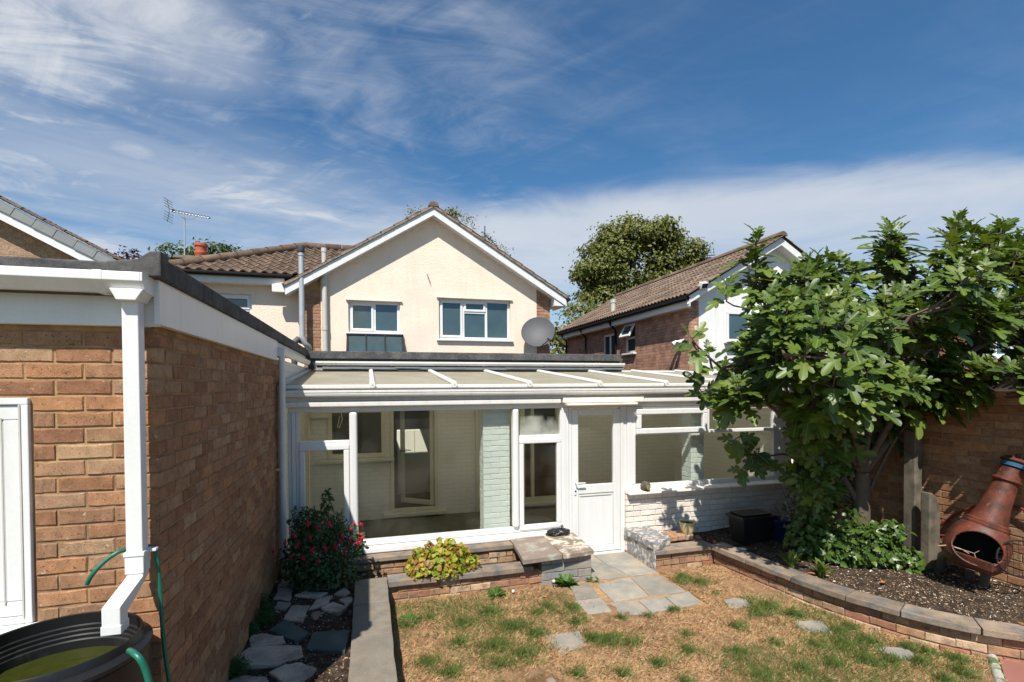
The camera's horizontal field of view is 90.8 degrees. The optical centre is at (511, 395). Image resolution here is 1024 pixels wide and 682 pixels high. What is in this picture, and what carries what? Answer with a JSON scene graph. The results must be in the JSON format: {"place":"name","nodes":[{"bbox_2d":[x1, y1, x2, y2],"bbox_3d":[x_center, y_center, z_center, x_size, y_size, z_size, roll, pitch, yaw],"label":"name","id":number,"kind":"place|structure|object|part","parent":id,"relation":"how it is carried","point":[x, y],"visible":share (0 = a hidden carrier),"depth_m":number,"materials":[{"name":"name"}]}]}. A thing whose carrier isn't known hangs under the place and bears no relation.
{"place":"outdoors","nodes":[
{"label":"outdoors","id":0,"kind":"place"},
{"bbox_2d":[228,571,367,681],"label":"soil bed","id":1,"kind":"object","parent":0,"point":[264,651],"visible":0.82,"depth_m":4.18,"materials":[{"name":"brown soil"}]},
{"bbox_2d":[0,611,152,681],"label":"water butt","id":2,"kind":"object","parent":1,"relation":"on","point":[78,647],"visible":0.89,"depth_m":2.17,"materials":[{"name":"black plastic"}]},
{"bbox_2d":[126,647,152,681],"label":"garden hose","id":3,"kind":"object","parent":2,"relation":"attached to","point":[137,656],"visible":1,"depth_m":1.90,"materials":[{"name":"green rubber"}]},
{"bbox_2d":[228,653,251,680],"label":"cushion plant","id":4,"kind":"object","parent":1,"relation":"on","point":[239,669],"visible":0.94,"depth_m":3.66,"materials":[{"name":"green plant"}]},
{"bbox_2d":[248,620,259,637],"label":"cushion plant","id":5,"kind":"object","parent":1,"relation":"on","point":[254,627],"visible":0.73,"depth_m":4.26,"materials":[{"name":"green plant"}]},
{"bbox_2d":[254,602,277,627],"bbox_3d":[-2.187,1.960,4.487,0.222,0.255,0.214,-1,1,-16],"label":"cushion plant","id":6,"kind":"object","parent":1,"relation":"on","point":[264,616],"visible":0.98,"depth_m":4.46,"materials":[{"name":"green plant"}]},
{"bbox_2d":[260,592,273,614],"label":"cushion plant","id":7,"kind":"object","parent":1,"relation":"on","point":[263,597],"visible":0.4,"depth_m":4.69,"materials":[{"name":"green plant"}]},
{"bbox_2d":[232,576,356,681],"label":"pale chips","id":8,"kind":"object","parent":1,"relation":"on","point":[317,631],"visible":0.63,"depth_m":4.41,"materials":[{"name":"beige stone"}]},
{"bbox_2d":[272,488,368,593],"bbox_3d":[-1.987,1.525,5.301,0.922,1.096,0.661,0,1,7],"label":"fuchsia bush","id":9,"kind":"object","parent":1,"relation":"on","point":[306,539],"visible":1,"depth_m":5.25,"materials":[{"name":"green plant"}]},
{"bbox_2d":[396,427,429,499],"bbox_3d":[-2.046,1.395,10.527,0.700,1.417,0.572,-1,1,-16],"label":"door","id":10,"kind":"structure","parent":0,"point":[417,466],"depth_m":10.27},
{"bbox_3d":[-2.141,1.098,10.209,0.340,0.790,0.020,-1,1,-16],"label":"door","id":11,"kind":"part","parent":10,"relation":"part of","materials":[{"name":"glass"}]},
{"bbox_3d":[-1.804,1.094,10.305,0.340,0.790,0.020,-1,1,-16],"label":"door","id":12,"kind":"part","parent":10,"relation":"part of","materials":[{"name":"glass"}]},
{"bbox_2d":[0,0,1023,353],"label":"sky","id":13,"kind":"structure","parent":0,"point":[274,122],"materials":[{"name":"blue"}]},
{"bbox_2d":[558,552,707,618],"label":"patio","id":14,"kind":"structure","parent":0,"point":[626,582],"depth_m":5.60,"materials":[{"name":"grey stone"}]},
{"bbox_2d":[551,574,578,588],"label":"dandelion","id":15,"kind":"object","parent":14,"relation":"on","point":[565,580],"visible":1,"depth_m":5.77,"materials":[{"name":"green plant"}]},
{"bbox_2d":[586,576,598,582],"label":"dandelion","id":16,"kind":"object","parent":14,"relation":"on","point":[596,577],"visible":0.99,"depth_m":5.91,"materials":[{"name":"green plant"}]},
{"bbox_2d":[389,563,1023,681],"bbox_3d":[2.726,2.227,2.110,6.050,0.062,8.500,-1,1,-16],"label":"lawn","id":17,"kind":"structure","parent":0,"point":[568,639],"depth_m":4.52,"materials":[{"name":"plant"}]},
{"bbox_2d":[397,611,422,623],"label":"dandelion","id":18,"kind":"object","parent":17,"relation":"on","point":[410,614],"visible":0.58,"depth_m":4.95,"materials":[{"name":"green plant"}]},
{"bbox_2d":[487,586,507,599],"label":"dandelion","id":19,"kind":"object","parent":17,"relation":"on","point":[492,591],"visible":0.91,"depth_m":5.53,"materials":[{"name":"green plant"}]},
{"bbox_2d":[780,605,804,618],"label":"dandelion","id":20,"kind":"object","parent":17,"relation":"on","point":[792,607],"visible":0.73,"depth_m":5.00,"materials":[{"name":"green plant"}]},
{"bbox_2d":[987,653,1005,681],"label":"path edging","id":21,"kind":"object","parent":17,"relation":"on","point":[996,672],"visible":0.63,"depth_m":3.98,"materials":[{"name":"concrete"}]},
{"bbox_2d":[999,659,1023,681],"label":"red path","id":22,"kind":"structure","parent":0,"point":[1012,671],"depth_m":3.98,"materials":[{"name":"concrete"}]},
{"bbox_3d":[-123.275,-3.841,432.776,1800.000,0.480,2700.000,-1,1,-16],"label":"ground","id":23,"kind":"structure","parent":0,"visible":0},
{"bbox_2d":[0,195,123,260],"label":"house","id":24,"kind":"structure","parent":23,"relation":"on","point":[22,234],"depth_m":8.29,"materials":[{"name":"brown brick"}]},
{"bbox_2d":[105,245,140,259],"bbox_3d":[-11.110,-1.095,14.490,1.548,6.409,0.952,-1,1,-16],"label":"purple shrub","id":25,"kind":"object","parent":23,"relation":"on","point":[128,256],"visible":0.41,"depth_m":14.44,"materials":[{"name":"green plant"}]},
{"bbox_2d":[0,251,309,681],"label":"garage","id":26,"kind":"structure","parent":23,"relation":"on","point":[142,402],"depth_m":2.38,"materials":[{"name":"brick"}]},
{"bbox_2d":[0,398,36,633],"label":"door","id":27,"kind":"structure","parent":26,"relation":"in","point":[17,581],"depth_m":2.27,"materials":[{"name":"white plastic"}]},
{"bbox_2d":[84,544,171,681],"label":"garden hose","id":28,"kind":"object","parent":26,"relation":"hanging from","point":[95,570],"visible":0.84,"depth_m":2.36,"materials":[{"name":"green rubber"}]},
{"bbox_2d":[147,237,247,259],"bbox_3d":[-11.415,-1.900,18.479,3.383,7.882,2.892,-1,1,-16],"label":"leafy tree","id":29,"kind":"object","parent":23,"relation":"on","point":[212,249],"visible":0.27,"depth_m":18.12,"materials":[{"name":"green plant"}]},
{"bbox_2d":[348,577,397,681],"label":"garden wall","id":30,"kind":"structure","parent":23,"relation":"on","point":[372,658],"depth_m":4.14,"materials":[{"name":"concrete"}]},
{"bbox_2d":[169,201,624,511],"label":"house","id":31,"kind":"structure","parent":23,"relation":"on","point":[433,285],"depth_m":11.59,"materials":[{"name":"beige paint"}]},
{"bbox_2d":[173,242,207,258],"bbox_3d":[-9.084,-1.158,14.657,1.000,6.481,0.700,-1,1,-16],"label":"chimney","id":32,"kind":"object","parent":31,"relation":"on","point":[201,248],"visible":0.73,"depth_m":14.49,"materials":[{"name":"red ceramic"}]},
{"bbox_2d":[163,197,209,254],"bbox_3d":[-9.250,-4.745,14.457,1.159,1.708,0.440,0,1,-5],"label":"tv aerial","id":33,"kind":"object","parent":32,"relation":"attached to","point":[178,212],"visible":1,"depth_m":14.44,"materials":[{"name":"metal"}]},
{"bbox_2d":[220,294,251,313],"bbox_3d":[-6.127,-1.741,11.005,0.880,0.930,0.088,-1,1,-16],"label":"window","id":34,"kind":"structure","parent":31,"relation":"in","point":[243,301],"depth_m":11.05,"materials":[{"name":"white plastic"}]},
{"bbox_2d":[346,301,402,333],"bbox_3d":[-3.154,-1.772,11.590,1.260,0.765,0.220,-1,1,-16],"label":"window","id":35,"kind":"structure","parent":31,"relation":"in","point":[364,317],"depth_m":11.63,"materials":[{"name":"white plastic"}]},
{"bbox_2d":[437,298,513,341],"bbox_3d":[-0.894,-1.812,12.233,1.880,1.015,0.220,-1,1,-16],"label":"window","id":36,"kind":"structure","parent":31,"relation":"in","point":[459,319],"depth_m":12.28,"materials":[{"name":"white plastic"}]},
{"bbox_2d":[481,226,498,246],"bbox_3d":[-0.808,-5.755,18.294,0.280,1.124,1.262,-1,1,-31],"label":"tv aerial","id":37,"kind":"object","parent":31,"relation":"attached to","point":[488,237],"visible":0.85,"depth_m":18.45,"materials":[{"name":"metal"}]},
{"bbox_2d":[521,317,554,347],"bbox_3d":[0.732,-1.524,12.121,0.645,0.773,0.888,-1,1,-45],"label":"satellite dish","id":38,"kind":"object","parent":31,"relation":"attached to","point":[538,331],"visible":1,"depth_m":12.22,"materials":[{"name":"grey metal"}]},
{"bbox_2d":[286,541,520,578],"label":"garden wall","id":39,"kind":"structure","parent":23,"relation":"on","point":[381,564],"depth_m":5.90,"materials":[{"name":"brick"}]},
{"bbox_2d":[405,200,486,230],"bbox_3d":[-2.589,-2.679,19.443,3.118,9.291,1.537,-1,1,-24],"label":"birch tree","id":40,"kind":"object","parent":23,"relation":"on","point":[453,212],"visible":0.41,"depth_m":19.39,"materials":[{"name":"green plant"}]},
{"bbox_2d":[387,561,554,603],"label":"garden wall","id":41,"kind":"structure","parent":23,"relation":"on","point":[407,587],"depth_m":5.54,"materials":[{"name":"brick"}]},
{"bbox_2d":[404,537,480,581],"bbox_3d":[-0.765,1.782,5.566,0.842,0.442,0.409,-1,1,-16],"label":"geranium","id":42,"kind":"object","parent":41,"relation":"on","point":[446,558],"visible":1,"depth_m":5.49,"materials":[{"name":"yellow plant"}]},
{"bbox_2d":[482,232,513,255],"bbox_3d":[-0.662,-2.318,20.415,1.655,8.520,0.926,0,1,13],"label":"conifer bush","id":43,"kind":"object","parent":23,"relation":"on","point":[496,242],"visible":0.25,"depth_m":20.29,"materials":[{"name":"grey plant"}]},
{"bbox_2d":[285,361,793,564],"bbox_3d":[0.382,0.880,8.199,7.142,2.700,3.474,-1,1,-16],"label":"conservatory","id":44,"kind":"object","parent":23,"relation":"on","point":[617,438],"visible":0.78,"depth_m":7.08,"materials":[{"name":"white plastic"}]},
{"bbox_2d":[320,411,393,463],"bbox_3d":[-2.621,0.673,8.576,1.200,0.900,0.180,-1,1,-16],"label":"inner window","id":45,"kind":"structure","parent":44,"relation":"in","point":[380,456],"depth_m":8.57,"materials":[{"name":"white plastic"}]},
{"bbox_2d":[400,410,434,504],"bbox_3d":[-1.714,1.068,9.142,0.700,1.780,0.177,0,1,22],"label":"window frame","id":46,"kind":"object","parent":44,"relation":"in","point":[431,412],"depth_m":9.16,"materials":[{"name":"white plastic"}]},
{"bbox_2d":[475,409,511,511],"bbox_3d":[-0.313,1.106,9.286,0.740,2.020,0.080,-1,1,-16],"label":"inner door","id":47,"kind":"structure","parent":44,"relation":"in","point":[477,441],"depth_m":9.17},
{"bbox_2d":[520,408,557,506],"bbox_3d":[0.555,1.067,9.486,1.040,1.960,0.180,-1,1,-16],"label":"inner window","id":48,"kind":"structure","parent":44,"relation":"in","point":[533,500],"depth_m":9.46,"materials":[{"name":"white plastic"}]},
{"bbox_2d":[572,409,620,551],"bbox_3d":[1.139,1.144,6.790,0.715,1.920,0.129,-1,1,-16],"label":"back door","id":49,"kind":"structure","parent":44,"relation":"in","point":[595,507],"depth_m":6.82,"materials":[{"name":"white plastic"}]},
{"bbox_2d":[640,481,650,490],"bbox_3d":[1.822,1.236,6.891,0.138,0.140,0.146,-1,1,-16],"label":"stone ball","id":50,"kind":"object","parent":44,"relation":"on","point":[645,485],"visible":1,"depth_m":6.85,"materials":[{"name":"beige stone"}]},
{"bbox_2d":[632,404,780,488],"bbox_3d":[2.848,0.705,7.311,2.513,1.128,0.070,-1,1,-16],"label":"window frame","id":51,"kind":"structure","parent":44,"relation":"in","point":[775,435],"depth_m":7.32,"materials":[{"name":"white plastic"}]},
{"bbox_2d":[511,532,593,584],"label":"step block","id":52,"kind":"structure","parent":23,"relation":"on","point":[571,553],"depth_m":5.90,"materials":[{"name":"grey stone"}]},
{"bbox_2d":[545,524,569,535],"bbox_3d":[0.592,1.734,6.513,0.336,0.130,0.148,-1,1,-16],"label":"refuse bag","id":53,"kind":"object","parent":52,"relation":"on","point":[560,531],"visible":1,"depth_m":6.47,"materials":[{"name":"black plastic"}]},
{"bbox_2d":[550,297,607,353],"bbox_3d":[3.089,-1.306,23.440,4.481,6.387,3.870,-1,1,-16],"label":"leafy tree","id":54,"kind":"object","parent":23,"relation":"on","point":[556,340],"visible":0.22,"depth_m":22.98,"materials":[{"name":"green plant"}]},
{"bbox_2d":[562,210,714,316],"bbox_3d":[7.067,-4.112,28.022,8.825,11.759,6.785,-1,1,-16],"label":"lime tree","id":55,"kind":"object","parent":23,"relation":"on","point":[614,252],"visible":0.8,"depth_m":26.50,"materials":[{"name":"green plant"}]},
{"bbox_2d":[624,526,713,569],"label":"garden wall","id":56,"kind":"structure","parent":23,"relation":"on","point":[654,549],"depth_m":6.39,"materials":[{"name":"grey stone"}]},
{"bbox_2d":[661,531,677,541],"bbox_3d":[2.076,1.858,6.671,0.111,0.072,0.242,-1,1,-16],"label":"loose brick","id":57,"kind":"object","parent":56,"relation":"on","point":[673,537],"visible":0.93,"depth_m":6.58,"materials":[{"name":"orange brick"}]},
{"bbox_2d":[669,530,684,540],"bbox_3d":[2.193,1.857,6.712,0.105,0.073,0.241,-1,1,-14],"label":"loose brick","id":58,"kind":"object","parent":56,"relation":"on","point":[681,536],"visible":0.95,"depth_m":6.64,"materials":[{"name":"brick"}]},
{"bbox_2d":[677,530,692,539],"bbox_3d":[2.300,1.857,6.733,0.110,0.074,0.243,-1,1,-16],"label":"loose brick","id":59,"kind":"object","parent":56,"relation":"on","point":[688,537],"visible":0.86,"depth_m":6.62,"materials":[{"name":"beige brick"}]},
{"bbox_2d":[679,520,695,534],"bbox_3d":[2.319,1.744,6.677,0.216,0.158,0.216,-1,1,-16],"label":"plant pot","id":60,"kind":"object","parent":59,"relation":"on","point":[687,527],"visible":1,"depth_m":6.61,"materials":[{"name":"beige ceramic"}]},
{"bbox_2d":[556,231,864,463],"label":"house","id":61,"kind":"structure","parent":23,"relation":"on","point":[639,327],"depth_m":12.60,"materials":[{"name":"red brick"}]},
{"bbox_2d":[604,333,613,354],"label":"window","id":62,"kind":"structure","parent":61,"relation":"in","point":[608,339],"depth_m":15.46,"materials":[{"name":"white plastic"}]},
{"bbox_2d":[619,323,635,354],"bbox_3d":[3.246,-1.573,14.108,0.296,0.870,0.680,-1,1,-16],"label":"window","id":63,"kind":"structure","parent":61,"relation":"in","point":[627,329],"depth_m":14.15,"materials":[{"name":"white plastic"}]},
{"bbox_2d":[724,311,756,343],"bbox_3d":[5.616,-1.593,11.892,1.370,0.745,0.220,-1,1,-16],"label":"window","id":64,"kind":"structure","parent":61,"relation":"in","point":[734,322],"depth_m":11.84,"materials":[{"name":"white plastic"}]},
{"bbox_2d":[710,542,1023,662],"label":"planter wall","id":65,"kind":"structure","parent":23,"relation":"on","point":[977,636],"depth_m":4.65,"materials":[{"name":"brick"}]},
{"bbox_2d":[674,518,1023,624],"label":"planting bed","id":66,"kind":"object","parent":65,"relation":"in","point":[928,593],"visible":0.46,"depth_m":5.12,"materials":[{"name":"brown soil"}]},
{"bbox_2d":[694,535,701,539],"bbox_3d":[2.454,1.880,6.676,0.091,0.076,0.096,-1,1,-16],"label":"brick fragment","id":67,"kind":"object","parent":66,"relation":"on","point":[697,537],"visible":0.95,"depth_m":6.65,"materials":[{"name":"brown brick"}]},
{"bbox_2d":[725,509,776,544],"bbox_3d":[3.174,1.745,6.723,0.530,0.385,0.340,-1,1,-16],"label":"storage box","id":68,"kind":"object","parent":66,"relation":"on","point":[749,526],"visible":1,"depth_m":6.61,"materials":[{"name":"black plastic"}]},
{"bbox_2d":[769,504,793,541],"bbox_3d":[3.581,1.704,6.714,0.313,0.462,0.318,-1,1,-16],"label":"plant pot","id":69,"kind":"object","parent":66,"relation":"on","point":[778,533],"visible":0.69,"depth_m":6.64,"materials":[{"name":"blue ceramic"}]},
{"bbox_2d":[776,549,800,568],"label":"leafy plant","id":70,"kind":"object","parent":66,"relation":"on","point":[791,560],"visible":0.77,"depth_m":5.60,"materials":[{"name":"green plant"}]},
{"bbox_2d":[777,484,831,539],"bbox_3d":[3.816,1.562,6.631,0.704,0.848,0.666,-1,1,-16],"label":"silver shrub","id":71,"kind":"object","parent":66,"relation":"on","point":[791,514],"visible":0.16,"depth_m":6.63,"materials":[{"name":"grey plant"}]},
{"bbox_2d":[811,557,833,578],"bbox_3d":[3.322,1.871,5.433,0.261,0.213,0.258,-1,1,-35],"label":"leafy plant","id":72,"kind":"object","parent":66,"relation":"on","point":[821,569],"visible":0.86,"depth_m":5.42,"materials":[{"name":"green plant"}]},
{"bbox_2d":[672,207,1023,547],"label":"fig tree","id":73,"kind":"object","parent":66,"relation":"on","point":[837,409],"visible":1,"depth_m":5.25,"materials":[{"name":"green plant"}]},
{"bbox_2d":[781,496,928,573],"bbox_3d":[3.937,1.592,5.880,1.425,0.918,0.762,0,1,26],"label":"ground ivy","id":74,"kind":"object","parent":66,"relation":"on","point":[844,545],"visible":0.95,"depth_m":5.71,"materials":[{"name":"green plant"}]},
{"bbox_2d":[903,402,921,555],"bbox_3d":[4.601,1.133,5.805,0.115,2.220,0.130,-1,1,-16],"label":"fence post","id":75,"kind":"object","parent":66,"relation":"in","point":[912,483],"visible":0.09,"depth_m":5.75,"materials":[{"name":"wood"}]},
{"bbox_2d":[920,491,939,568],"bbox_3d":[4.609,1.653,5.570,0.160,1.188,0.100,-1,1,-16],"label":"fence post","id":76,"kind":"object","parent":66,"relation":"in","point":[930,528],"visible":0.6,"depth_m":5.52,"materials":[{"name":"wood"}]},
{"bbox_2d":[934,454,1023,587],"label":"chiminea","id":77,"kind":"object","parent":66,"relation":"on","point":[982,528],"visible":0.99,"depth_m":4.86,"materials":[{"name":"ceramic"}]},
{"bbox_2d":[938,545,978,556],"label":"twig","id":78,"kind":"object","parent":77,"relation":"in","point":[961,549],"visible":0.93,"depth_m":4.93,"materials":[{"name":"beige wood"}]},
{"bbox_2d":[995,540,1023,577],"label":"mesh door","id":79,"kind":"structure","parent":77,"relation":"in","point":[996,555],"depth_m":4.70,"materials":[{"name":"metal"}]},
{"bbox_2d":[793,370,1023,586],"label":"garden wall","id":80,"kind":"structure","parent":23,"relation":"on","point":[961,464],"depth_m":5.44,"materials":[{"name":"brick"}]},
{"bbox_2d":[940,505,1023,536],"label":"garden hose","id":81,"kind":"object","parent":80,"relation":"attached to","point":[961,511],"visible":0.47,"depth_m":5.43,"materials":[{"name":"rubber"}]},
{"bbox_2d":[904,307,1017,368],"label":"house","id":82,"kind":"structure","parent":23,"relation":"on","point":[998,354],"depth_m":10.51,"materials":[{"name":"red brick"}]},
{"bbox_2d":[983,340,1013,358],"bbox_3d":[10.031,-1.095,10.422,1.196,0.692,0.220,-1,1,-16],"label":"window","id":83,"kind":"structure","parent":82,"relation":"in","point":[998,354],"depth_m":10.50,"materials":[{"name":"white plastic"}]}
]}

